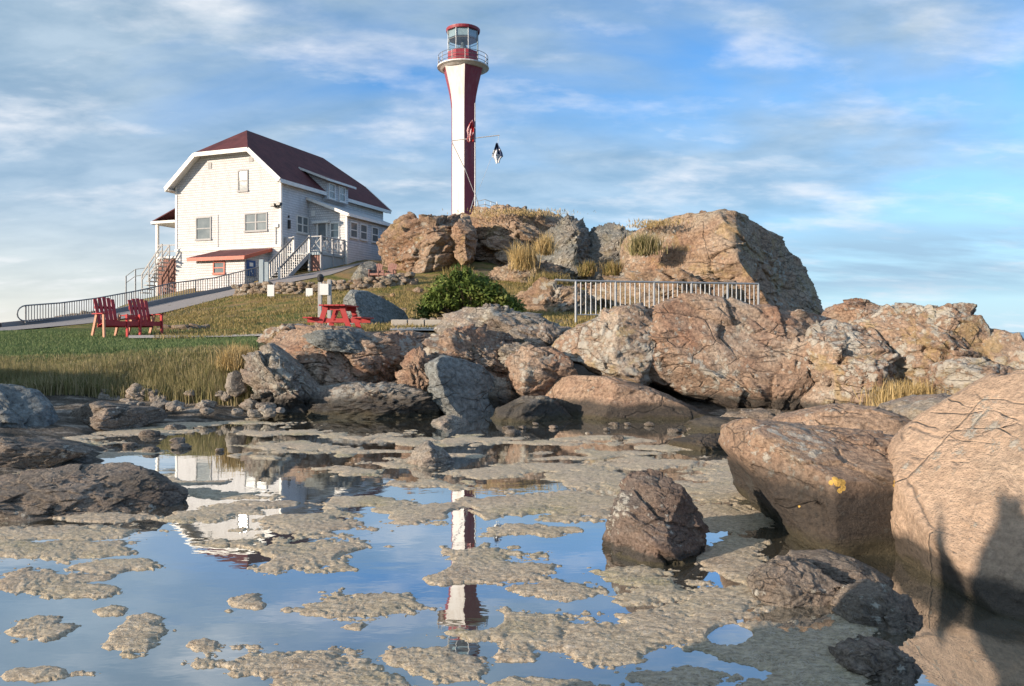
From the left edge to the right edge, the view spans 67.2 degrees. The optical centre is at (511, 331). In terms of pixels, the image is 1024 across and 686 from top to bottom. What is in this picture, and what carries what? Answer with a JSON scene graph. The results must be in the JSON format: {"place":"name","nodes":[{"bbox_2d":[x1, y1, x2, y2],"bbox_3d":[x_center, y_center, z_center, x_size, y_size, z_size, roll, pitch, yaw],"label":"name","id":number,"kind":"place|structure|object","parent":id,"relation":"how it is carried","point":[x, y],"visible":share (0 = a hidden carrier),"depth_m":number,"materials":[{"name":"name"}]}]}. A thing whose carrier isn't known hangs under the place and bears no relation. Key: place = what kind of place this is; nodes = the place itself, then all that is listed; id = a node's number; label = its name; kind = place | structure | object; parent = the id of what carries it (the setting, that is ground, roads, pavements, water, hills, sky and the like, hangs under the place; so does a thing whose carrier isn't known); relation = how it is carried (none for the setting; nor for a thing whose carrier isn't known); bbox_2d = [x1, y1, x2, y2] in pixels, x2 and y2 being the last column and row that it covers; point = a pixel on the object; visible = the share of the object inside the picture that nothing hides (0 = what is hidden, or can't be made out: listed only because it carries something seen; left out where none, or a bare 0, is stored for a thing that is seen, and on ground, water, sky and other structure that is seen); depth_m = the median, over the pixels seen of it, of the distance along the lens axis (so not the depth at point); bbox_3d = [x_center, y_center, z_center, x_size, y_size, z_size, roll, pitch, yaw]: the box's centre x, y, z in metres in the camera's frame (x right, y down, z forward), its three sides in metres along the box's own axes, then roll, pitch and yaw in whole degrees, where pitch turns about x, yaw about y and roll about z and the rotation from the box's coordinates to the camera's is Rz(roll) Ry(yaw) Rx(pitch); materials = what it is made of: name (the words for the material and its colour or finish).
{"place":"outdoors","nodes":[
{"label":"outdoors","id":0,"kind":"place"},
{"bbox_2d":[0,261,366,330],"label":"road","id":1,"kind":"structure","parent":0,"point":[166,307],"depth_m":43.35,"materials":[{"name":"asphalt"}]},
{"bbox_2d":[0,283,247,326],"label":"kerb","id":2,"kind":"structure","parent":1,"relation":"on","point":[126,308],"depth_m":42.95,"materials":[{"name":"concrete"}]},
{"bbox_2d":[129,334,261,337],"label":"footpath","id":3,"kind":"structure","parent":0,"point":[141,336],"depth_m":20.71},
{"bbox_2d":[0,260,795,474],"bbox_3d":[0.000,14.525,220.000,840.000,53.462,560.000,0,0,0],"label":"ground","id":4,"kind":"structure","parent":0,"point":[66,424],"depth_m":15.91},
{"bbox_2d":[0,383,59,427],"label":"shore rock","id":5,"kind":"object","parent":4,"relation":"on","point":[22,407],"visible":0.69,"depth_m":9.76,"materials":[{"name":"stone"}]},
{"bbox_2d":[0,437,94,469],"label":"tide rock","id":6,"kind":"object","parent":4,"relation":"on","point":[24,453],"visible":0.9,"depth_m":7.28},
{"bbox_2d":[0,462,188,521],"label":"tide rock","id":7,"kind":"object","parent":4,"relation":"on","point":[51,493],"visible":0.65,"depth_m":5.68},
{"bbox_2d":[69,401,167,430],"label":"tide rock","id":8,"kind":"object","parent":4,"relation":"on","point":[102,416],"visible":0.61,"depth_m":10.22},
{"bbox_2d":[0,344,251,406],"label":"reeds","id":9,"kind":"object","parent":4,"relation":"on","point":[88,376],"visible":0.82,"depth_m":12.88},
{"bbox_2d":[91,297,164,337],"bbox_3d":[-11.160,-0.406,22.391,0.924,1.191,1.760,0,0,40],"label":"double chair","id":10,"kind":"object","parent":4,"relation":"on","point":[139,321],"visible":0.94,"depth_m":22.29,"materials":[{"name":"red paint"}]},
{"bbox_2d":[0,327,257,370],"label":"lawn grass","id":11,"kind":"structure","parent":4,"relation":"on","point":[59,343],"depth_m":17.57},
{"bbox_2d":[16,267,258,324],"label":"railing","id":12,"kind":"object","parent":4,"relation":"on","point":[74,301],"visible":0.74,"depth_m":43.51,"materials":[{"name":"grey metal"}]},
{"bbox_2d":[125,266,154,303],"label":"handrail","id":13,"kind":"object","parent":4,"relation":"on","point":[126,281],"visible":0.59,"depth_m":56.97,"materials":[{"name":"metal"}]},
{"bbox_2d":[150,399,170,410],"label":"stone","id":14,"kind":"object","parent":4,"relation":"on","point":[159,403],"visible":0.54,"depth_m":11.72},
{"bbox_2d":[165,400,184,409],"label":"stone","id":15,"kind":"object","parent":4,"relation":"on","point":[174,403],"visible":0.67,"depth_m":11.70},
{"bbox_2d":[157,323,209,330],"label":"stone wall","id":16,"kind":"structure","parent":4,"relation":"on","point":[189,326],"depth_m":25.48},
{"bbox_2d":[194,400,209,408],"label":"stone","id":17,"kind":"object","parent":4,"relation":"on","point":[202,404],"visible":0.6,"depth_m":11.66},
{"bbox_2d":[205,341,259,370],"bbox_3d":[-4.601,0.372,13.116,1.424,0.554,1.702,0,0,0],"label":"grass tuft","id":18,"kind":"object","parent":4,"relation":"on","point":[232,358],"visible":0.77,"depth_m":12.87,"materials":[{"name":"plant"}]},
{"bbox_2d":[225,370,247,396],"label":"boulder","id":19,"kind":"object","parent":4,"relation":"on","point":[235,385],"visible":0.92,"depth_m":12.34,"materials":[{"name":"stone"}]},
{"bbox_2d":[238,398,257,410],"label":"stone","id":20,"kind":"object","parent":4,"relation":"on","point":[247,404],"visible":0.83,"depth_m":11.83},
{"bbox_2d":[259,259,268,282],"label":"gate post","id":21,"kind":"object","parent":4,"relation":"on","point":[263,271],"visible":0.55,"depth_m":47.92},
{"bbox_2d":[139,130,391,295],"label":"wooden house","id":22,"kind":"structure","parent":4,"relation":"on","point":[246,199],"depth_m":53.99,"materials":[{"name":"white wood"}]},
{"bbox_2d":[195,216,211,240],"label":"window","id":23,"kind":"structure","parent":22,"relation":"in","point":[203,225],"depth_m":54.30,"materials":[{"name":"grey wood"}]},
{"bbox_2d":[237,169,248,191],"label":"window","id":24,"kind":"structure","parent":22,"relation":"in","point":[242,175],"depth_m":53.08,"materials":[{"name":"grey wood"}]},
{"bbox_2d":[244,212,267,232],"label":"window","id":25,"kind":"structure","parent":22,"relation":"in","point":[253,222],"depth_m":52.67,"materials":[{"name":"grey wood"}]},
{"bbox_2d":[296,215,309,234],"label":"window","id":26,"kind":"structure","parent":22,"relation":"in","point":[302,222],"depth_m":54.14,"materials":[{"name":"glass"}]},
{"bbox_2d":[240,350,307,416],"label":"shore rock","id":27,"kind":"object","parent":4,"relation":"on","point":[258,375],"visible":0.47,"depth_m":11.82,"materials":[{"name":"grey stone"}]},
{"bbox_2d":[256,323,307,343],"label":"shore rock","id":28,"kind":"object","parent":4,"relation":"on","point":[268,335],"visible":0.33,"depth_m":14.35,"materials":[{"name":"stone"}]},
{"bbox_2d":[260,343,320,403],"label":"shore rock","id":29,"kind":"object","parent":4,"relation":"on","point":[287,367],"visible":0.83,"depth_m":11.92,"materials":[{"name":"grey stone"}]},
{"bbox_2d":[317,274,331,324],"bbox_3d":[-5.605,-0.760,23.000,0.433,1.949,0.220,0,0,0],"label":"sign post","id":30,"kind":"object","parent":4,"relation":"on","point":[324,289],"visible":0.66,"depth_m":22.95,"materials":[{"name":"grey wood"}]},
{"bbox_2d":[231,272,418,295],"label":"stone wall","id":31,"kind":"structure","parent":4,"relation":"on","point":[389,280],"depth_m":43.09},
{"bbox_2d":[303,304,373,328],"bbox_3d":[-4.231,-0.245,18.900,1.419,0.814,1.224,0,0,4],"label":"picnic table","id":32,"kind":"object","parent":4,"relation":"on","point":[345,319],"visible":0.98,"depth_m":18.47,"materials":[{"name":"red paint"}]},
{"bbox_2d":[259,322,426,384],"bbox_3d":[-3.042,0.579,13.889,2.862,1.511,3.082,0,0,43],"label":"shore rock","id":33,"kind":"object","parent":4,"relation":"on","point":[379,358],"visible":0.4,"depth_m":12.85,"materials":[{"name":"stone"}]},
{"bbox_2d":[302,329,371,352],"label":"shore rock","id":34,"kind":"object","parent":33,"relation":"on","point":[340,340],"visible":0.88,"depth_m":12.72,"materials":[{"name":"stone"}]},
{"bbox_2d":[383,330,430,342],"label":"shore rock","id":35,"kind":"object","parent":33,"relation":"on","point":[420,336],"visible":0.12,"depth_m":14.17,"materials":[{"name":"stone"}]},
{"bbox_2d":[351,261,382,281],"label":"boulder","id":36,"kind":"object","parent":4,"relation":"on","point":[362,270],"visible":0.49,"depth_m":45.58,"materials":[{"name":"grey stone"}]},
{"bbox_2d":[305,380,442,419],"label":"shore rock","id":37,"kind":"object","parent":4,"relation":"on","point":[361,400],"visible":0.6,"depth_m":11.78,"materials":[{"name":"grey stone"}]},
{"bbox_2d":[343,289,408,325],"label":"boulder","id":38,"kind":"object","parent":4,"relation":"on","point":[376,307],"visible":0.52,"depth_m":24.45,"materials":[{"name":"stone"}]},
{"bbox_2d":[153,278,599,339],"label":"hillside grass","id":39,"kind":"structure","parent":4,"relation":"on","point":[223,324],"depth_m":31.48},
{"bbox_2d":[390,327,433,329],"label":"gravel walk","id":40,"kind":"structure","parent":39,"relation":"on","point":[409,328],"depth_m":20.30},
{"bbox_2d":[368,263,397,276],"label":"double chair","id":41,"kind":"object","parent":4,"relation":"on","point":[392,270],"visible":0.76,"depth_m":45.47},
{"bbox_2d":[395,346,433,391],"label":"shore rock","id":42,"kind":"object","parent":4,"relation":"on","point":[411,373],"visible":0.41,"depth_m":12.35,"materials":[{"name":"stone"}]},
{"bbox_2d":[391,320,440,326],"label":"concrete curb","id":43,"kind":"structure","parent":4,"relation":"on","point":[409,322],"depth_m":22.15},
{"bbox_2d":[376,211,477,272],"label":"rock outcrop","id":44,"kind":"object","parent":4,"relation":"on","point":[409,241],"visible":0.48,"depth_m":50.40,"materials":[{"name":"stone"}]},
{"bbox_2d":[424,355,495,416],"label":"shore rock","id":45,"kind":"object","parent":4,"relation":"on","point":[457,387],"visible":0.79,"depth_m":11.99,"materials":[{"name":"stone"}]},
{"bbox_2d":[437,23,488,216],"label":"lighthouse","id":46,"kind":"object","parent":4,"relation":"on","point":[462,68],"visible":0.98,"depth_m":95.63,"materials":[{"name":"red paint"}]},
{"bbox_2d":[450,218,477,265],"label":"rock outcrop","id":47,"kind":"object","parent":4,"relation":"on","point":[463,235],"visible":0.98,"depth_m":49.58,"materials":[{"name":"stone"}]},
{"bbox_2d":[422,323,514,377],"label":"shore rock","id":48,"kind":"object","parent":4,"relation":"on","point":[481,346],"visible":0.48,"depth_m":13.32,"materials":[{"name":"stone"}]},
{"bbox_2d":[413,263,526,318],"bbox_3d":[-1.431,-1.295,26.325,3.907,1.942,2.891,0,0,0],"label":"shrub","id":49,"kind":"object","parent":4,"relation":"on","point":[457,290],"visible":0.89,"depth_m":25.49,"materials":[{"name":"green plant"}]},
{"bbox_2d":[452,103,499,210],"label":"signal mast","id":50,"kind":"object","parent":4,"relation":"on","point":[475,197],"visible":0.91,"depth_m":87.95,"materials":[{"name":"metal"}]},
{"bbox_2d":[467,120,473,141],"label":"flag","id":51,"kind":"object","parent":50,"relation":"attached to","point":[470,129],"visible":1,"depth_m":87.86,"materials":[{"name":"red fabric"}]},
{"bbox_2d":[492,143,502,163],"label":"flag","id":52,"kind":"object","parent":50,"relation":"attached to","point":[497,155],"visible":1,"depth_m":87.89,"materials":[{"name":"white fabric"}]},
{"bbox_2d":[433,303,559,334],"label":"shore rock","id":53,"kind":"object","parent":4,"relation":"on","point":[504,318],"visible":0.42,"depth_m":16.74,"materials":[{"name":"grey stone"}]},
{"bbox_2d":[488,376,518,407],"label":"shore rock","id":54,"kind":"object","parent":4,"relation":"on","point":[502,393],"visible":0.34,"depth_m":12.44,"materials":[{"name":"grey stone"}]},
{"bbox_2d":[461,204,562,265],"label":"rock outcrop","id":55,"kind":"object","parent":4,"relation":"on","point":[496,235],"visible":0.24,"depth_m":54.83,"materials":[{"name":"stone"}]},
{"bbox_2d":[442,207,594,218],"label":"grass tuft","id":56,"kind":"object","parent":55,"relation":"on","point":[520,212],"visible":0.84,"depth_m":54.30,"materials":[{"name":"plant"}]},
{"bbox_2d":[497,341,539,368],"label":"shore rock","id":57,"kind":"object","parent":4,"relation":"on","point":[504,350],"visible":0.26,"depth_m":13.37,"materials":[{"name":"grey stone"}]},
{"bbox_2d":[503,239,545,270],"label":"grass tuft","id":58,"kind":"object","parent":4,"relation":"on","point":[522,259],"visible":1,"depth_m":44.09,"materials":[{"name":"plant"}]},
{"bbox_2d":[488,260,570,283],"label":"rock outcrop","id":59,"kind":"object","parent":4,"relation":"on","point":[504,273],"visible":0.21,"depth_m":46.27,"materials":[{"name":"stone"}]},
{"bbox_2d":[526,228,567,255],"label":"grass tuft","id":60,"kind":"object","parent":59,"relation":"on","point":[547,245],"visible":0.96,"depth_m":45.59,"materials":[{"name":"plant"}]},
{"bbox_2d":[490,395,572,422],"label":"shore rock","id":61,"kind":"object","parent":4,"relation":"on","point":[528,409],"visible":0.52,"depth_m":11.22,"materials":[{"name":"grey stone"}]},
{"bbox_2d":[509,322,571,346],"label":"shore rock","id":62,"kind":"object","parent":4,"relation":"on","point":[544,334],"visible":0.3,"depth_m":14.48,"materials":[{"name":"grey stone"}]},
{"bbox_2d":[505,344,577,396],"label":"shore rock","id":63,"kind":"object","parent":4,"relation":"on","point":[535,371],"visible":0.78,"depth_m":12.31,"materials":[{"name":"stone"}]},
{"bbox_2d":[516,277,596,312],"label":"rock outcrop","id":64,"kind":"object","parent":4,"relation":"on","point":[544,294],"visible":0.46,"depth_m":29.29,"materials":[{"name":"stone"}]},
{"bbox_2d":[526,269,574,285],"bbox_3d":[1.669,-2.408,33.990,2.355,0.825,2.330,0,0,-23],"label":"grass tuft","id":65,"kind":"object","parent":64,"relation":"on","point":[550,276],"visible":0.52,"depth_m":33.62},
{"bbox_2d":[536,214,591,279],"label":"rock outcrop","id":66,"kind":"object","parent":4,"relation":"on","point":[574,249],"visible":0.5,"depth_m":48.96,"materials":[{"name":"grey stone"}]},
{"bbox_2d":[572,260,602,276],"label":"grass tuft","id":67,"kind":"object","parent":4,"relation":"on","point":[588,269],"visible":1,"depth_m":45.16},
{"bbox_2d":[589,222,635,282],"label":"rock outcrop","id":68,"kind":"object","parent":4,"relation":"on","point":[605,238],"visible":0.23,"depth_m":49.17,"materials":[{"name":"grey stone"}]},
{"bbox_2d":[545,375,715,420],"bbox_3d":[1.966,1.192,12.198,3.003,1.030,1.834,0,0,0],"label":"shore rock","id":69,"kind":"object","parent":4,"relation":"on","point":[600,398],"visible":0.54,"depth_m":11.44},
{"bbox_2d":[551,302,655,385],"bbox_3d":[1.564,0.235,13.369,1.765,1.497,2.383,0,0,0],"label":"shore rock","id":70,"kind":"object","parent":69,"relation":"on","point":[616,341],"visible":0.87,"depth_m":12.46,"materials":[{"name":"stone"}]},
{"bbox_2d":[602,468,709,565],"bbox_3d":[0.856,1.202,4.619,0.641,0.728,0.748,0,0,0],"label":"boulder","id":71,"kind":"object","parent":4,"relation":"on","point":[655,518],"visible":0.8,"depth_m":4.51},
{"bbox_2d":[555,279,759,321],"bbox_3d":[4.588,-0.800,23.618,6.899,1.526,0.145,0,0,-16],"label":"railing","id":72,"kind":"object","parent":4,"relation":"on","point":[615,282],"visible":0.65,"depth_m":23.46,"materials":[{"name":"metal"}]},
{"bbox_2d":[587,267,748,308],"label":"rock outcrop","id":73,"kind":"object","parent":4,"relation":"on","point":[677,274],"visible":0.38,"depth_m":31.66,"materials":[{"name":"stone"}]},
{"bbox_2d":[683,415,741,433],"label":"shore rock","id":74,"kind":"object","parent":4,"relation":"on","point":[706,424],"visible":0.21,"depth_m":9.90,"materials":[{"name":"grey stone"}]},
{"bbox_2d":[619,209,823,314],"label":"rock outcrop","id":75,"kind":"object","parent":4,"relation":"on","point":[723,245],"visible":0.45,"depth_m":40.94,"materials":[{"name":"stone"}]},
{"bbox_2d":[596,258,622,275],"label":"grass tuft","id":76,"kind":"object","parent":75,"relation":"on","point":[610,270],"visible":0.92,"depth_m":45.12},
{"bbox_2d":[617,227,673,256],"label":"grass tuft","id":77,"kind":"object","parent":75,"relation":"on","point":[645,245],"visible":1,"depth_m":40.10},
{"bbox_2d":[619,217,694,228],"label":"grass tuft","id":78,"kind":"object","parent":75,"relation":"on","point":[650,224],"visible":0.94,"depth_m":41.56,"materials":[{"name":"plant"}]},
{"bbox_2d":[647,292,830,408],"bbox_3d":[3.753,0.433,13.622,3.968,2.171,3.359,0,0,0],"label":"shore rock","id":79,"kind":"object","parent":4,"relation":"on","point":[719,350],"visible":0.62,"depth_m":12.36,"materials":[{"name":"stone"}]},
{"bbox_2d":[720,408,782,419],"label":"shore rock","id":80,"kind":"object","parent":4,"relation":"on","point":[763,414],"visible":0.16,"depth_m":10.62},
{"bbox_2d":[771,335,813,410],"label":"shore rock","id":81,"kind":"object","parent":4,"relation":"on","point":[792,384],"visible":0.74,"depth_m":11.95,"materials":[{"name":"stone"}]},
{"bbox_2d":[718,418,896,555],"bbox_3d":[2.151,1.156,5.335,1.351,1.123,1.795,0,0,0],"label":"shore rock","id":82,"kind":"object","parent":4,"relation":"on","point":[822,487],"visible":0.59,"depth_m":4.68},
{"bbox_2d":[784,319,902,407],"bbox_3d":[5.124,0.606,12.432,1.766,1.630,2.560,0,0,0],"label":"shore rock","id":83,"kind":"object","parent":4,"relation":"on","point":[844,357],"visible":0.61,"depth_m":11.65,"materials":[{"name":"stone"}]},
{"bbox_2d":[852,373,949,406],"bbox_3d":[5.448,0.830,10.635,1.778,0.553,1.606,0,0,0],"label":"grass tuft","id":84,"kind":"object","parent":4,"relation":"on","point":[897,391],"visible":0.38,"depth_m":10.51,"materials":[{"name":"plant"}]},
{"bbox_2d":[877,393,950,419],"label":"shore rock","id":85,"kind":"object","parent":4,"relation":"on","point":[912,407],"visible":0.09,"depth_m":8.38,"materials":[{"name":"grey stone"}]},
{"bbox_2d":[850,302,990,389],"bbox_3d":[6.401,0.463,12.243,2.018,1.874,2.409,0,0,0],"label":"shore rock","id":86,"kind":"object","parent":4,"relation":"on","point":[919,339],"visible":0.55,"depth_m":11.49,"materials":[{"name":"stone"}]},
{"bbox_2d":[821,298,881,323],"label":"shore rock","id":87,"kind":"object","parent":86,"relation":"on","point":[849,311],"visible":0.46,"depth_m":13.29,"materials":[{"name":"stone"}]},
{"bbox_2d":[887,369,1023,621],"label":"shore rock","id":88,"kind":"object","parent":4,"relation":"on","point":[956,459],"visible":0.65,"depth_m":4.08,"materials":[{"name":"stone"}]},
{"bbox_2d":[927,356,1015,394],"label":"shore rock","id":89,"kind":"object","parent":4,"relation":"on","point":[952,377],"visible":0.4,"depth_m":10.11,"materials":[{"name":"stone"}]},
{"bbox_2d":[981,328,1023,369],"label":"shore rock","id":90,"kind":"object","parent":4,"relation":"on","point":[1004,347],"visible":0.29,"depth_m":11.17,"materials":[{"name":"stone"}]},
{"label":"stone","id":91,"kind":"object","parent":4,"relation":"on","visible":0},
{"bbox_2d":[126,383,143,396],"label":"stone","id":92,"kind":"object","parent":91,"relation":"on","point":[130,390],"visible":0.93,"depth_m":12.34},
{"bbox_2d":[0,413,1023,685],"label":"pool water","id":93,"kind":"structure","parent":0,"point":[954,639],"depth_m":4.03,"materials":[{"name":"liquid"}]},
{"bbox_2d":[138,430,160,436],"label":"stone","id":94,"kind":"object","parent":93,"relation":"on","point":[148,433],"visible":0.92,"depth_m":9.60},
{"bbox_2d":[170,443,191,449],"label":"stone","id":95,"kind":"object","parent":93,"relation":"on","point":[181,446],"visible":0.89,"depth_m":8.52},
{"bbox_2d":[260,407,276,417],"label":"stone","id":96,"kind":"object","parent":93,"relation":"on","point":[270,412],"visible":0.95,"depth_m":11.23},
{"bbox_2d":[407,440,454,466],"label":"tide rock","id":97,"kind":"object","parent":93,"relation":"in","point":[427,453],"visible":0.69,"depth_m":7.53,"materials":[{"name":"stone"}]},
{"bbox_2d":[0,417,880,685],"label":"algae","id":98,"kind":"object","parent":93,"relation":"on","point":[807,658],"visible":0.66,"depth_m":4.02,"materials":[{"name":"plant"}]},
{"bbox_2d":[142,446,160,452],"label":"stone","id":99,"kind":"object","parent":98,"relation":"on","point":[152,449],"visible":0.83,"depth_m":8.28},
{"bbox_2d":[164,424,186,429],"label":"stone","id":100,"kind":"object","parent":98,"relation":"on","point":[174,427],"visible":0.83,"depth_m":10.20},
{"bbox_2d":[246,409,261,418],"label":"stone","id":101,"kind":"object","parent":98,"relation":"on","point":[254,413],"visible":0.9,"depth_m":11.24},
{"bbox_2d":[430,415,468,425],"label":"tide rock","id":102,"kind":"object","parent":93,"relation":"in","point":[447,420],"visible":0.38,"depth_m":10.88,"materials":[{"name":"stone"}]},
{"bbox_2d":[668,433,722,451],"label":"shore rock","id":103,"kind":"object","parent":93,"relation":"in","point":[702,442],"visible":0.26,"depth_m":8.53,"materials":[{"name":"stone"}]},
{"bbox_2d":[747,555,841,607],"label":"tide rock","id":104,"kind":"object","parent":93,"relation":"in","point":[785,581],"visible":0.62,"depth_m":3.72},
{"bbox_2d":[785,549,893,587],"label":"tide rock","id":105,"kind":"object","parent":93,"relation":"in","point":[841,568],"visible":0.41,"depth_m":3.97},
{"bbox_2d":[772,402,911,434],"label":"shore rock","id":106,"kind":"object","parent":93,"relation":"on","point":[853,416],"visible":0.35,"depth_m":8.19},
{"bbox_2d":[828,634,922,683],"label":"tide rock","id":107,"kind":"object","parent":93,"relation":"in","point":[877,659],"visible":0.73,"depth_m":2.93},
{"bbox_2d":[830,579,922,632],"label":"tide rock","id":108,"kind":"object","parent":93,"relation":"in","point":[881,606],"visible":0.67,"depth_m":3.43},
{"bbox_2d":[0,0,1023,331],"label":"sky","id":109,"kind":"structure","parent":0,"point":[882,140],"materials":[{"name":"blue"}]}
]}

